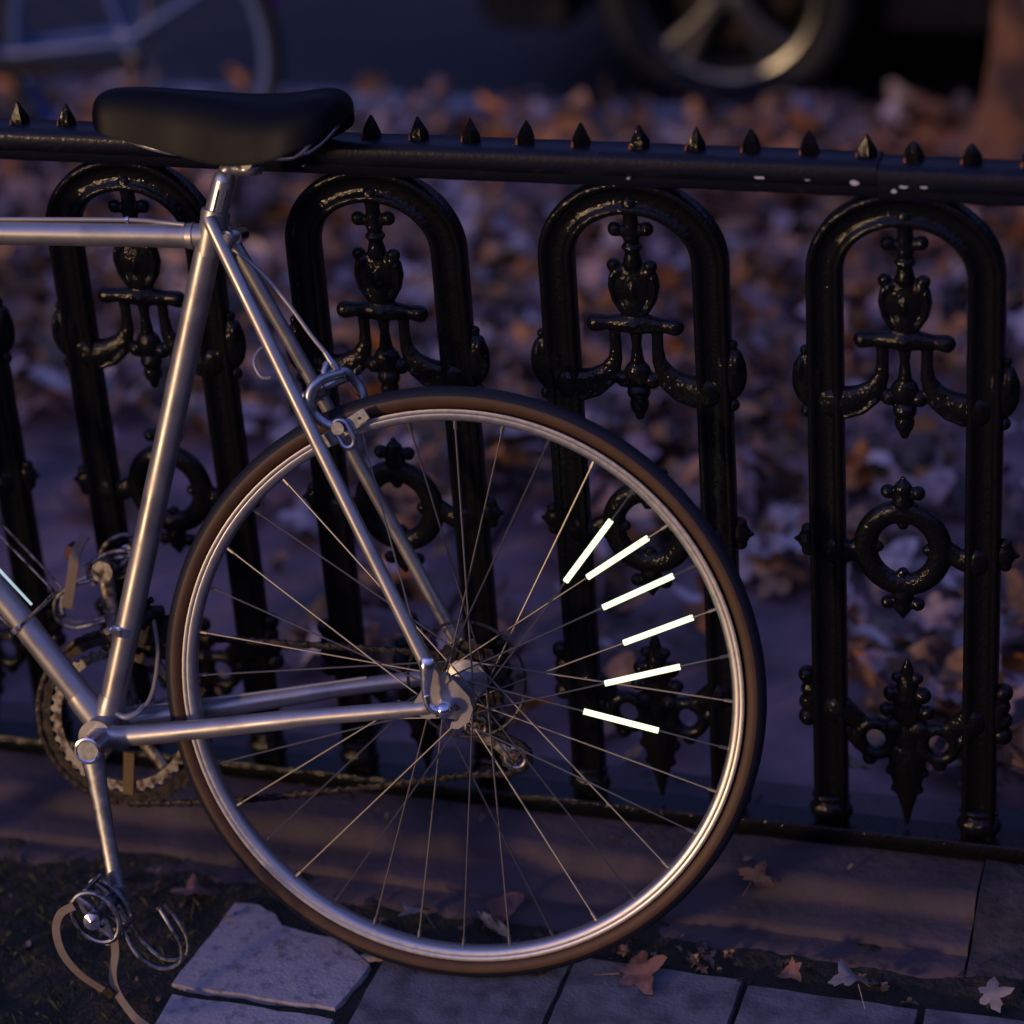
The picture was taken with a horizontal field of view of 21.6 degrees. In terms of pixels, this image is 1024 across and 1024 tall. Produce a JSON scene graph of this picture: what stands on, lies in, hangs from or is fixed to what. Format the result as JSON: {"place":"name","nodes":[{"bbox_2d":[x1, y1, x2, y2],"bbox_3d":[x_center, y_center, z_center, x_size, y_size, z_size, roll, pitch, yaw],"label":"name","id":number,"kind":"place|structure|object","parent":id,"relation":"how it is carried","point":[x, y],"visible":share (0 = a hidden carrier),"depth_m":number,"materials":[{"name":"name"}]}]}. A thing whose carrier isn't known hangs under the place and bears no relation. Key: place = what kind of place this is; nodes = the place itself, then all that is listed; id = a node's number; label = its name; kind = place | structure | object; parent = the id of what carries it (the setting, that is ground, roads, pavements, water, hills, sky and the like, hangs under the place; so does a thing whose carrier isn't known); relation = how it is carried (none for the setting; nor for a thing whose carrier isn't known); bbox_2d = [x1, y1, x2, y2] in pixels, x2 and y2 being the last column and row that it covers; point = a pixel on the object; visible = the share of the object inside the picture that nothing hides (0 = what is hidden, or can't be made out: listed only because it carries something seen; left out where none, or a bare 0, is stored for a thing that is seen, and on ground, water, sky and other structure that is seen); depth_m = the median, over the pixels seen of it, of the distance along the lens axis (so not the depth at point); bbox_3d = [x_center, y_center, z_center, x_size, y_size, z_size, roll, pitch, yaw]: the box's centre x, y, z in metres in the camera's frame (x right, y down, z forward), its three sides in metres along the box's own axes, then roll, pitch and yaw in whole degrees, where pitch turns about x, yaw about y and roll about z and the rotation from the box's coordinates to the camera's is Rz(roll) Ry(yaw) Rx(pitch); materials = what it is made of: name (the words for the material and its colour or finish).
{"place":"outdoors","nodes":[
{"label":"outdoors","id":0,"kind":"place"},
{"bbox_2d":[0,0,991,112],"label":"street","id":1,"kind":"structure","parent":0,"point":[412,48],"depth_m":6.33,"materials":[{"name":"grey asphalt"}]},
{"bbox_2d":[2,79,907,140],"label":"kerb","id":2,"kind":"structure","parent":1,"relation":"on","point":[663,113],"depth_m":5.62,"materials":[{"name":"stone"}]},
{"bbox_2d":[478,0,993,106],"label":"parked car","id":3,"kind":"object","parent":1,"relation":"on","point":[662,47],"visible":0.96,"depth_m":5.75,"materials":[{"name":"black paint"}]},
{"bbox_2d":[0,124,1023,809],"bbox_3d":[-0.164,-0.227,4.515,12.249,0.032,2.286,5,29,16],"label":"sidewalk","id":4,"kind":"structure","parent":0,"point":[56,460],"depth_m":3.85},
{"bbox_2d":[0,0,284,181],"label":"bicycle","id":5,"kind":"object","parent":4,"relation":"on","point":[18,68],"visible":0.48,"depth_m":5.21,"materials":[{"name":"silver metal"}]},
{"bbox_2d":[0,700,997,978],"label":"stone coping","id":6,"kind":"object","parent":4,"relation":"on","point":[910,914],"visible":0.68,"depth_m":3.21,"materials":[{"name":"stone"}]},
{"bbox_2d":[0,101,1023,864],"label":"iron fence","id":7,"kind":"object","parent":6,"relation":"on","point":[372,167],"visible":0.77,"depth_m":3.02,"materials":[{"name":"black metal"}]},
{"bbox_2d":[737,861,773,895],"bbox_3d":[0.282,0.424,3.106,0.041,0.017,0.047,-6,28,-3],"label":"fallen leaf","id":8,"kind":"object","parent":6,"relation":"on","point":[758,877],"visible":1,"depth_m":3.11,"materials":[{"name":"brown plant"}]},
{"bbox_2d":[0,66,1023,790],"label":"leaf litter","id":9,"kind":"object","parent":4,"relation":"on","point":[770,468],"visible":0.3,"depth_m":4.43,"materials":[{"name":"brown plant"}]},
{"bbox_2d":[600,90,1023,299],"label":"leaf pile","id":10,"kind":"object","parent":9,"relation":"on","point":[925,135],"visible":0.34,"depth_m":5.04,"materials":[{"name":"brown plant"}]},
{"bbox_2d":[948,0,1023,159],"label":"street tree","id":11,"kind":"object","parent":4,"relation":"on","point":[993,122],"visible":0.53,"depth_m":4.87,"materials":[{"name":"orange plant"}]},
{"bbox_2d":[966,805,1023,979],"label":"stone coping","id":12,"kind":"object","parent":4,"relation":"on","point":[997,947],"visible":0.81,"depth_m":3.03,"materials":[{"name":"grey stone"}]},
{"bbox_2d":[0,837,1023,1023],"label":"soil","id":13,"kind":"structure","parent":0,"point":[32,982],"depth_m":3.11,"materials":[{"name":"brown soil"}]},
{"bbox_2d":[169,873,212,913],"bbox_3d":[-0.378,0.455,3.207,0.044,0.019,0.051,-25,34,-33],"label":"fallen leaf","id":14,"kind":"object","parent":13,"relation":"on","point":[193,886],"visible":1,"depth_m":3.21,"materials":[{"name":"brown plant"}]},
{"bbox_2d":[361,954,381,961],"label":"fallen leaf","id":15,"kind":"object","parent":13,"relation":"on","point":[368,958],"visible":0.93,"depth_m":3.07,"materials":[{"name":"brown plant"}]},
{"bbox_2d":[0,87,766,1023],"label":"bicycle","id":16,"kind":"object","parent":13,"relation":"on","point":[458,677],"visible":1,"depth_m":2.96,"materials":[{"name":"silver metal"}]},
{"bbox_2d":[398,901,434,928],"bbox_3d":[-0.110,0.468,3.135,0.051,0.024,0.035,5,29,16],"label":"fallen leaf","id":17,"kind":"object","parent":13,"relation":"on","point":[408,908],"visible":0.93,"depth_m":3.13,"materials":[{"name":"plant"}]},
{"bbox_2d":[477,911,507,936],"bbox_3d":[-0.022,0.477,3.117,0.013,0.014,0.071,-22,32,-30],"label":"fallen leaf","id":18,"kind":"object","parent":13,"relation":"on","point":[495,927],"visible":0.97,"depth_m":3.12,"materials":[{"name":"plant"}]},
{"bbox_2d":[482,892,523,927],"bbox_3d":[-0.014,0.462,3.130,0.024,0.027,0.064,19,35,36],"label":"fallen leaf","id":19,"kind":"object","parent":13,"relation":"on","point":[496,908],"visible":0.94,"depth_m":3.14,"materials":[{"name":"brown plant"}]},
{"bbox_2d":[8,722,1022,1014],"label":"leaf crumbs","id":20,"kind":"object","parent":13,"relation":"on","point":[692,960],"visible":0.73,"depth_m":3.09,"materials":[{"name":"brown plant"}]},
{"bbox_2d":[692,948,716,968],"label":"fallen leaf","id":21,"kind":"object","parent":13,"relation":"on","point":[709,958],"visible":1,"depth_m":3.03,"materials":[{"name":"brown plant"}]},
{"bbox_2d":[777,957,808,981],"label":"fallen leaf","id":22,"kind":"object","parent":13,"relation":"on","point":[792,968],"visible":1,"depth_m":2.99,"materials":[{"name":"brown plant"}]},
{"bbox_2d":[827,958,869,1008],"bbox_3d":[0.372,0.521,2.962,0.048,0.026,0.058,5,29,16],"label":"fallen leaf","id":23,"kind":"object","parent":13,"relation":"on","point":[846,975],"visible":1,"depth_m":2.96,"materials":[{"name":"brown plant"}]},
{"bbox_2d":[978,976,1014,1012],"bbox_3d":[0.526,0.526,2.933,0.037,0.020,0.036,-23,33,-31],"label":"fallen leaf","id":24,"kind":"object","parent":13,"relation":"on","point":[992,992],"visible":1,"depth_m":2.93,"materials":[{"name":"brown plant"}]},
{"bbox_2d":[155,903,1023,1023],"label":"paving","id":25,"kind":"structure","parent":0,"point":[255,953],"depth_m":3.01,"materials":[{"name":"grey stone"}]},
{"bbox_2d":[594,950,666,994],"bbox_3d":[0.139,0.508,3.018,0.074,0.022,0.062,14,33,31],"label":"fallen leaf","id":26,"kind":"object","parent":25,"relation":"on","point":[638,970],"visible":1,"depth_m":3.01,"materials":[{"name":"brown plant"}]}
]}

